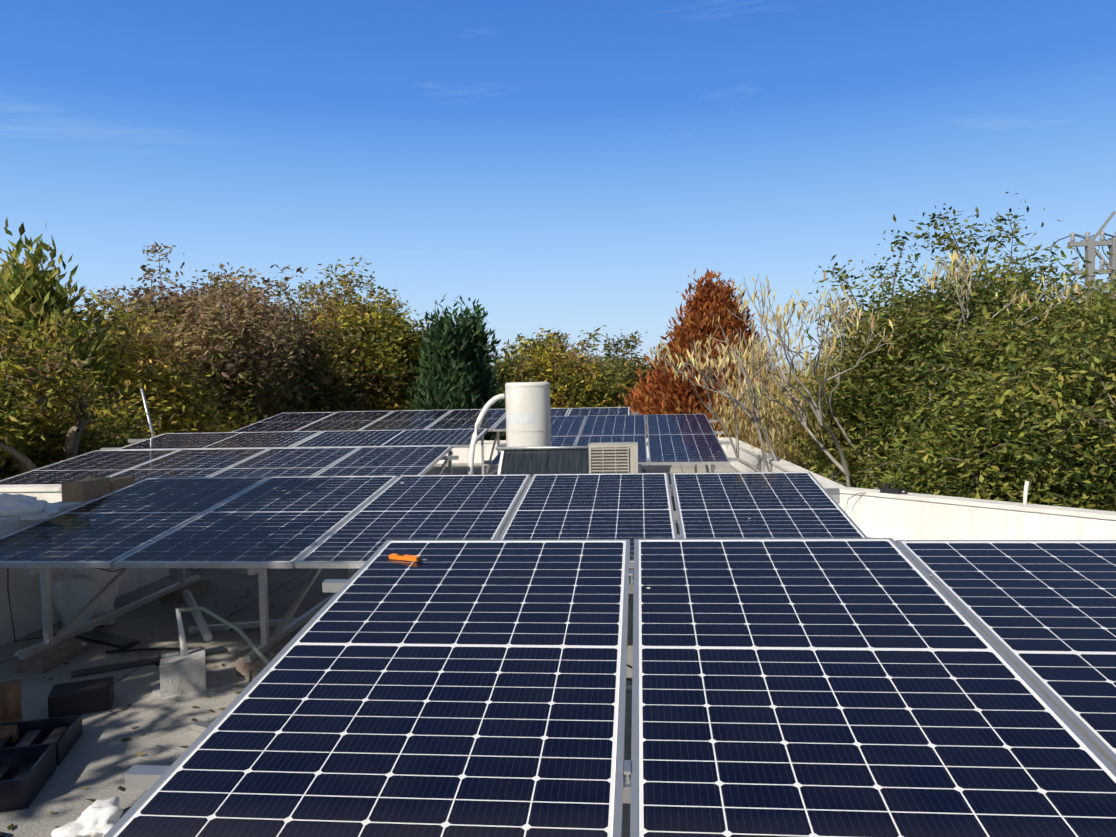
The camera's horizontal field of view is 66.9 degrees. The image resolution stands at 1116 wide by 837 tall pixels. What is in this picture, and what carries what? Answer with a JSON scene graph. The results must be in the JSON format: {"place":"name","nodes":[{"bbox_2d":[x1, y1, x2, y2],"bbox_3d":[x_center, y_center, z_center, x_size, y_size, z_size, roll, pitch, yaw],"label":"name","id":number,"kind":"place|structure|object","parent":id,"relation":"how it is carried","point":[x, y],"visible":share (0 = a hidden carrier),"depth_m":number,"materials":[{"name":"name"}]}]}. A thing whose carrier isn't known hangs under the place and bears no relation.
{"place":"outdoors","nodes":[
{"label":"outdoors","id":0,"kind":"place"},
{"bbox_2d":[0,462,871,836],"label":"roof deck","id":1,"kind":"structure","parent":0,"point":[100,760],"depth_m":5.18,"materials":[{"name":"grey concrete"}]},
{"bbox_2d":[71,589,313,731],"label":"roof offcuts","id":2,"kind":"object","parent":1,"relation":"on","point":[118,641],"visible":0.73,"depth_m":5.94,"materials":[{"name":"grey metal"}]},
{"bbox_2d":[0,0,1115,366],"label":"sky","id":3,"kind":"structure","parent":0,"point":[568,166],"materials":[{"name":"blue"}]},
{"bbox_2d":[770,360,825,374],"bbox_3d":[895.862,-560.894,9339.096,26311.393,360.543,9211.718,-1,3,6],"label":"distant hills","id":4,"kind":"structure","parent":0,"point":[795,366],"depth_m":13449.05,"materials":[{"name":"blue"}]},
{"bbox_2d":[818,466,880,488],"bbox_3d":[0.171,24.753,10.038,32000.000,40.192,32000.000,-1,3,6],"label":"terrain","id":5,"kind":"structure","parent":0,"point":[843,474],"depth_m":69.34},
{"bbox_2d":[0,297,139,479],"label":"tree","id":6,"kind":"object","parent":5,"relation":"on","point":[18,433],"visible":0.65,"depth_m":11.60,"materials":[{"name":"green plant"}]},
{"bbox_2d":[0,218,142,445],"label":"tree","id":7,"kind":"object","parent":5,"relation":"on","point":[23,285],"visible":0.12,"depth_m":14.56,"materials":[{"name":"green plant"}]},
{"bbox_2d":[4,386,166,473],"bbox_3d":[-8.531,1.717,13.684,4.982,6.082,5.009,-3,3,-39],"label":"shrub","id":8,"kind":"object","parent":5,"relation":"on","point":[117,422],"visible":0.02,"depth_m":13.80,"materials":[{"name":"green plant"}]},
{"bbox_2d":[71,285,207,402],"bbox_3d":[-12.793,0.088,25.998,7.278,8.360,8.166,-1,3,6],"label":"tree","id":9,"kind":"object","parent":5,"relation":"on","point":[94,310],"depth_m":24.55,"materials":[{"name":"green plant"}]},
{"bbox_2d":[59,295,256,436],"bbox_3d":[-9.050,1.079,16.554,6.034,7.079,6.436,-1,3,6],"label":"tree","id":10,"kind":"object","parent":5,"relation":"on","point":[178,407],"visible":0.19,"depth_m":16.51,"materials":[{"name":"green plant"}]},
{"bbox_2d":[82,241,324,433],"bbox_3d":[-9.025,0.047,21.066,7.469,8.732,6.609,-1,3,6],"label":"tree","id":11,"kind":"object","parent":5,"relation":"on","point":[259,360],"visible":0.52,"depth_m":19.89,"materials":[{"name":"brown plant"}]},
{"bbox_2d":[190,277,417,425],"bbox_3d":[-7.856,0.050,24.796,7.555,8.356,7.178,-1,3,6],"label":"tree","id":12,"kind":"object","parent":5,"relation":"on","point":[341,398],"visible":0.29,"depth_m":23.03,"materials":[{"name":"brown plant"}]},
{"bbox_2d":[285,256,429,412],"bbox_3d":[-5.900,-0.306,25.290,5.860,8.973,6.022,1,3,40],"label":"tree","id":13,"kind":"object","parent":5,"relation":"on","point":[391,331],"visible":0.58,"depth_m":23.80,"materials":[{"name":"green plant"}]},
{"bbox_2d":[400,329,425,410],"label":"tree","id":14,"kind":"object","parent":5,"relation":"on","point":[414,369],"depth_m":25.27,"materials":[{"name":"green plant"}]},
{"bbox_2d":[398,294,485,440],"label":"conifer","id":15,"kind":"object","parent":5,"relation":"on","point":[442,382],"visible":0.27,"depth_m":23.27,"materials":[{"name":"green plant"}]},
{"bbox_2d":[447,296,508,439],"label":"conifer","id":16,"kind":"object","parent":5,"relation":"on","point":[477,352],"visible":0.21,"depth_m":24.46,"materials":[{"name":"green plant"}]},
{"bbox_2d":[490,343,559,439],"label":"olive tree","id":17,"kind":"object","parent":5,"relation":"on","point":[504,374],"visible":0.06,"depth_m":29.23,"materials":[{"name":"green plant"}]},
{"bbox_2d":[493,325,634,437],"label":"olive tree","id":18,"kind":"object","parent":5,"relation":"on","point":[570,379],"visible":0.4,"depth_m":29.52,"materials":[{"name":"green plant"}]},
{"bbox_2d":[564,329,659,407],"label":"olive tree","id":19,"kind":"object","parent":5,"relation":"on","point":[614,364],"visible":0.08,"depth_m":32.60,"materials":[{"name":"green plant"}]},
{"bbox_2d":[612,342,669,403],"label":"olive tree","id":20,"kind":"object","parent":5,"relation":"on","point":[653,353],"depth_m":34.76,"materials":[{"name":"green plant"}]},
{"bbox_2d":[612,267,798,461],"bbox_3d":[3.703,0.114,21.777,5.286,8.021,5.229,-1,3,6],"label":"tree","id":21,"kind":"object","parent":5,"relation":"on","point":[707,303],"visible":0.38,"depth_m":20.87,"materials":[{"name":"brown plant"}]},
{"bbox_2d":[673,379,822,469],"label":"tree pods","id":22,"kind":"object","parent":5,"relation":"on","point":[725,434],"depth_m":19.79,"materials":[{"name":"beige plant"}]},
{"bbox_2d":[704,332,927,474],"bbox_3d":[5.471,1.200,16.763,4.873,6.232,6.198,-1,3,6],"label":"tree","id":23,"kind":"object","parent":5,"relation":"on","point":[769,422],"visible":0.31,"depth_m":15.88,"materials":[{"name":"beige plant"}]},
{"bbox_2d":[751,342,975,484],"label":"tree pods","id":24,"kind":"object","parent":5,"relation":"on","point":[764,411],"depth_m":15.44,"materials":[{"name":"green plant"}]},
{"bbox_2d":[649,240,1091,489],"bbox_3d":[4.948,1.013,12.658,4.944,7.036,5.931,1,4,44],"label":"bare tree","id":25,"kind":"object","parent":5,"relation":"on","point":[744,367],"visible":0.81,"depth_m":12.37,"materials":[{"name":"grey plant"}]},
{"bbox_2d":[758,192,1115,490],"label":"tree","id":26,"kind":"object","parent":5,"relation":"on","point":[873,381],"visible":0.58,"depth_m":13.02,"materials":[{"name":"green plant"}]},
{"bbox_2d":[848,328,1115,511],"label":"shrub","id":27,"kind":"object","parent":5,"relation":"on","point":[953,478],"visible":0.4,"depth_m":9.93,"materials":[{"name":"green plant"}]},
{"bbox_2d":[875,251,1115,510],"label":"tree","id":28,"kind":"object","parent":5,"relation":"on","point":[1107,328],"visible":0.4,"depth_m":10.04,"materials":[{"name":"green plant"}]},
{"bbox_2d":[1031,276,1115,323],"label":"tree","id":29,"kind":"object","parent":5,"relation":"on","point":[1102,285],"visible":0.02,"depth_m":18.34,"materials":[{"name":"green plant"}]},
{"bbox_2d":[1051,211,1115,307],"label":"utility pole","id":30,"kind":"object","parent":5,"relation":"on","point":[1089,243],"visible":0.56,"depth_m":33.03,"materials":[{"name":"silver metal"}]},
{"bbox_2d":[845,483,907,511],"bbox_3d":[3.435,0.991,9.162,0.669,0.576,0.147,0,3,28],"label":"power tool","id":31,"kind":"object","parent":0,"point":[886,488],"visible":0.62,"depth_m":9.05,"materials":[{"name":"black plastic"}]},
{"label":"house walls","id":32,"kind":"object","parent":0,"visible":0},
{"bbox_2d":[0,437,1115,645],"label":"roof parapet","id":33,"kind":"structure","parent":32,"relation":"on","point":[873,513],"depth_m":8.15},
{"bbox_2d":[0,679,22,744],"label":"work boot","id":34,"kind":"object","parent":33,"relation":"on","point":[10,702],"visible":0.85,"depth_m":4.34,"materials":[{"name":"leather"}]},
{"bbox_2d":[0,493,62,519],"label":"plastic bag","id":35,"kind":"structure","parent":33,"relation":"on","point":[25,507],"depth_m":6.12,"materials":[{"name":"white plastic"}]},
{"bbox_2d":[0,715,82,811],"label":"crate","id":36,"kind":"object","parent":33,"relation":"on","point":[33,757],"visible":0.98,"depth_m":3.93,"materials":[{"name":"black plastic"}]},
{"bbox_2d":[13,641,86,656],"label":"plastic bag roof","id":37,"kind":"structure","parent":33,"relation":"on","point":[83,645],"depth_m":5.71,"materials":[{"name":"white"}]},
{"bbox_2d":[0,676,113,836],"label":"equipment cases","id":38,"kind":"object","parent":33,"relation":"on","point":[81,697],"visible":0.94,"depth_m":4.66,"materials":[{"name":"black plastic"}]},
{"bbox_2d":[50,567,118,631],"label":"plastic bag","id":39,"kind":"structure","parent":33,"relation":"on","point":[74,591],"depth_m":6.29,"materials":[{"name":"white plastic"}]},
{"bbox_2d":[51,796,122,836],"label":"plastic bag","id":40,"kind":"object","parent":33,"relation":"on","point":[99,818],"depth_m":3.34,"materials":[{"name":"white plastic"}]},
{"bbox_2d":[61,477,133,501],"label":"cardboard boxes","id":41,"kind":"object","parent":33,"relation":"on","point":[85,489],"visible":0.71,"depth_m":6.96,"materials":[{"name":"brown cardboard"}]},
{"bbox_2d":[140,388,153,437],"bbox_3d":[-5.842,0.461,12.081,0.200,1.784,0.040,-1,3,6],"label":"pole","id":42,"kind":"object","parent":33,"relation":"on","point":[147,412],"visible":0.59,"depth_m":12.04,"materials":[{"name":"silver metal"}]},
{"bbox_2d":[105,642,190,665],"bbox_3d":[-1.896,1.609,4.394,1.674,0.022,3.871,-2,3,-15],"label":"wooden plank","id":43,"kind":"object","parent":33,"relation":"on","point":[125,649],"visible":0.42,"depth_m":5.73,"materials":[{"name":"grey"}]},
{"bbox_2d":[4,571,322,830],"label":"fallen leaves","id":44,"kind":"object","parent":33,"relation":"on","point":[11,826],"visible":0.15,"depth_m":4.86,"materials":[{"name":"brown plant"}]},
{"bbox_2d":[151,606,269,702],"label":"concrete block with stub","id":45,"kind":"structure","parent":33,"relation":"on","point":[183,673],"depth_m":4.91,"materials":[{"name":"concrete"},{"name":"galvanized steel"}]},
{"bbox_2d":[62,439,458,568],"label":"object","id":46,"kind":"object","parent":33,"relation":"on","point":[449,458],"visible":0.02,"depth_m":10.94,"materials":[{"name":"silver metal"}]},
{"bbox_2d":[0,449,180,484],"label":"solar panel","id":47,"kind":"object","parent":46,"relation":"on","point":[101,463],"visible":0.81,"depth_m":9.68,"materials":[{"name":"blue glass"}]},
{"bbox_2d":[110,448,269,482],"bbox_3d":[-4.241,0.578,9.405,1.134,0.037,2.278,-1,9,6],"label":"solar panel","id":48,"kind":"object","parent":46,"relation":"on","point":[191,463],"visible":0.65,"depth_m":9.66,"materials":[{"name":"blue glass"}]},
{"bbox_2d":[115,431,322,449],"bbox_3d":[-4.411,0.299,11.128,2.278,0.035,1.134,-1,9,6],"label":"solar panel row","id":49,"kind":"object","parent":46,"relation":"on","point":[219,440],"visible":0.98,"depth_m":11.07,"materials":[{"name":"blue glass"}]},
{"bbox_2d":[210,447,359,476],"bbox_3d":[-3.092,0.561,9.294,1.134,0.037,2.278,-1,9,6],"label":"solar panel","id":50,"kind":"object","parent":46,"relation":"on","point":[273,462],"visible":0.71,"depth_m":9.56,"materials":[{"name":"blue glass"}]},
{"bbox_2d":[315,445,452,476],"bbox_3d":[-1.945,0.540,9.175,1.134,0.036,2.278,-1,9,6],"label":"solar panel","id":51,"kind":"object","parent":46,"relation":"on","point":[398,461],"visible":0.71,"depth_m":9.43,"materials":[{"name":"blue glass"}]},
{"bbox_2d":[291,429,487,447],"bbox_3d":[-2.124,0.263,10.906,2.278,0.035,1.134,-1,9,6],"label":"solar panel row","id":52,"kind":"object","parent":46,"relation":"on","point":[458,438],"visible":1,"depth_m":10.85,"materials":[{"name":"blue glass"}]},
{"bbox_2d":[7,512,839,690],"bbox_3d":[0.466,1.141,4.452,8.163,0.855,5.233,-1,3,-6],"label":"dc cabling","id":53,"kind":"object","parent":33,"relation":"on","point":[628,688],"visible":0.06,"depth_m":5.53,"materials":[{"name":"black rubber"}]},
{"bbox_2d":[12,484,839,676],"bbox_3d":[-0.894,1.050,6.112,6.030,0.948,2.137,-1,3,6],"label":"mount row","id":54,"kind":"object","parent":33,"relation":"on","point":[49,652],"visible":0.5,"depth_m":5.56,"materials":[{"name":"silver metal"}]},
{"bbox_2d":[0,477,269,567],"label":"solar panel","id":55,"kind":"object","parent":54,"relation":"on","point":[107,530],"visible":1,"depth_m":6.06,"materials":[{"name":"blue glass"}]},
{"bbox_2d":[113,476,397,568],"bbox_3d":[-2.048,0.704,6.229,1.134,0.035,2.278,-1,9,5],"label":"solar panel","id":56,"kind":"object","parent":54,"relation":"on","point":[264,523],"visible":0.98,"depth_m":5.86,"materials":[{"name":"blue glass"}]},
{"bbox_2d":[295,474,530,568],"bbox_3d":[-0.901,0.685,6.115,1.134,0.035,2.278,-1,9,6],"label":"solar panel","id":57,"kind":"object","parent":54,"relation":"on","point":[446,507],"visible":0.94,"depth_m":5.99,"materials":[{"name":"blue glass"}]},
{"bbox_2d":[498,473,677,567],"bbox_3d":[0.247,0.666,6.007,1.134,0.037,2.278,-1,9,6],"label":"solar panel","id":58,"kind":"object","parent":54,"relation":"on","point":[631,506],"visible":0.79,"depth_m":6.03,"materials":[{"name":"blue glass"}]},
{"bbox_2d":[671,472,867,538],"bbox_3d":[1.401,0.650,5.896,1.134,0.038,2.278,-1,9,6],"label":"solar panel","id":59,"kind":"object","parent":54,"relation":"on","point":[768,504],"visible":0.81,"depth_m":5.94,"materials":[{"name":"blue glass"}]},
{"bbox_2d":[232,412,638,474],"bbox_3d":[-2.145,0.549,15.361,7.204,1.161,2.137,-1,3,6],"label":"mount row","id":60,"kind":"object","parent":33,"relation":"on","point":[497,439],"visible":0.08,"depth_m":15.14,"materials":[{"name":"silver metal"}]},
{"bbox_2d":[233,412,335,431],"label":"solar panel","id":61,"kind":"object","parent":60,"relation":"on","point":[283,422],"visible":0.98,"depth_m":15.59,"materials":[{"name":"blue glass"}]},
{"bbox_2d":[296,411,393,430],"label":"solar panel","id":62,"kind":"object","parent":60,"relation":"on","point":[348,421],"visible":0.92,"depth_m":15.47,"materials":[{"name":"blue glass"}]},
{"bbox_2d":[361,410,451,429],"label":"solar panel","id":63,"kind":"object","parent":60,"relation":"on","point":[411,420],"visible":0.98,"depth_m":15.37,"materials":[{"name":"blue glass"}]},
{"bbox_2d":[427,409,505,431],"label":"solar panel","id":64,"kind":"object","parent":60,"relation":"on","point":[462,419],"visible":0.83,"depth_m":15.22,"materials":[{"name":"blue glass"}]},
{"bbox_2d":[492,408,569,431],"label":"solar panel","id":65,"kind":"object","parent":60,"relation":"on","point":[500,425],"visible":0.19,"depth_m":15.40,"materials":[{"name":"blue glass"}]},
{"bbox_2d":[567,407,629,427],"bbox_3d":[0.707,-0.010,15.081,1.134,0.036,2.278,-1,9,6],"label":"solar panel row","id":66,"kind":"object","parent":60,"relation":"on","point":[586,412],"visible":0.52,"depth_m":15.71,"materials":[{"name":"blue glass"}]},
{"bbox_2d":[468,378,550,474],"bbox_3d":[-0.565,0.428,10.115,0.963,1.815,0.744,-1,3,6],"label":"solar water tank","id":67,"kind":"object","parent":33,"relation":"on","point":[528,416],"visible":0.65,"depth_m":9.95,"materials":[{"name":"white metal"}]},
{"bbox_2d":[124,569,932,802],"bbox_3d":[1.961,1.124,2.560,6.030,1.008,2.137,-1,3,6],"label":"mount row","id":68,"kind":"object","parent":33,"relation":"on","point":[141,777],"visible":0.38,"depth_m":2.16,"materials":[{"name":"silver metal"}]},
{"bbox_2d":[103,539,629,836],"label":"solar panel","id":69,"kind":"object","parent":68,"relation":"on","point":[461,688],"visible":1,"depth_m":2.34,"materials":[{"name":"blue glass"}]},
{"bbox_2d":[388,553,426,561],"bbox_3d":[-0.650,0.602,3.660,0.190,0.021,0.030,0,3,28],"label":"screwdriver","id":70,"kind":"object","parent":69,"relation":"on","point":[405,557],"visible":0.94,"depth_m":3.65,"materials":[{"name":"orange plastic"}]},
{"bbox_2d":[630,538,1115,836],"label":"solar panel","id":71,"kind":"object","parent":68,"relation":"on","point":[834,687],"visible":1,"depth_m":2.29,"materials":[{"name":"blue glass"}]},
{"bbox_2d":[895,540,1115,768],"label":"solar panel","id":72,"kind":"object","parent":68,"relation":"on","point":[1041,614],"visible":1,"depth_m":2.96,"materials":[{"name":"blue glass"}]},
{"bbox_2d":[496,446,588,514],"bbox_3d":[-0.104,0.993,8.996,1.340,1.287,1.586,-1,3,6],"label":"solar collector","id":73,"kind":"object","parent":33,"relation":"on","point":[531,460],"visible":0.23,"depth_m":9.55,"materials":[{"name":"black glass"}]},
{"bbox_2d":[484,420,739,472],"bbox_3d":[0.829,0.657,12.536,3.316,1.081,3.780,-1,3,6],"label":"mounting frame","id":74,"kind":"object","parent":33,"relation":"on","point":[706,466],"visible":0.12,"depth_m":11.98,"materials":[{"name":"silver metal"}]},
{"bbox_2d":[489,436,577,466],"bbox_3d":[-0.289,0.439,11.667,0.992,0.036,1.956,-1,9,5],"label":"solar panel","id":75,"kind":"object","parent":74,"relation":"on","point":[563,440],"visible":0.19,"depth_m":12.09,"materials":[{"name":"blue glass"}]},
{"bbox_2d":[551,416,585,436],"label":"solar panel","id":76,"kind":"object","parent":74,"relation":"on","point":[566,425],"visible":0.56,"depth_m":13.59,"materials":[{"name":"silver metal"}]},
{"bbox_2d":[575,435,647,464],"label":"solar panel","id":77,"kind":"object","parent":74,"relation":"on","point":[639,439],"visible":0.31,"depth_m":12.12,"materials":[{"name":"blue glass"}]},
{"bbox_2d":[580,415,645,435],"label":"solar panel","id":78,"kind":"object","parent":74,"relation":"on","point":[598,425],"visible":0.98,"depth_m":13.42,"materials":[{"name":"blue glass"}]},
{"bbox_2d":[646,414,714,434],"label":"solar panel","id":79,"kind":"object","parent":74,"relation":"on","point":[665,424],"visible":0.96,"depth_m":13.33,"materials":[{"name":"blue glass"}]},
{"bbox_2d":[648,434,729,464],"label":"solar panel","id":80,"kind":"object","parent":74,"relation":"on","point":[688,449],"visible":0.98,"depth_m":11.26,"materials":[{"name":"blue glass"}]},
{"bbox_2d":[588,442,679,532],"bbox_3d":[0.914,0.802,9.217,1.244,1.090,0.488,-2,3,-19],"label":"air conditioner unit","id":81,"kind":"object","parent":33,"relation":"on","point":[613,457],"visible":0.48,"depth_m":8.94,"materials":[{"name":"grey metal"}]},
{"bbox_2d":[831,495,839,501],"bbox_3d":[3.057,0.891,9.485,0.250,0.100,0.050,-2,3,-12],"label":"corner bracket","id":82,"kind":"object","parent":33,"relation":"attached to","point":[836,498],"visible":0.21,"depth_m":9.47,"materials":[{"name":"metal"}]},
{"bbox_2d":[1023,481,1028,504],"bbox_3d":[4.484,0.729,8.104,0.082,0.255,0.073,-1,3,6],"label":"pipe stub","id":83,"kind":"object","parent":33,"relation":"on","point":[1026,486],"visible":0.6,"depth_m":8.10,"materials":[{"name":"white plastic"}]}
]}

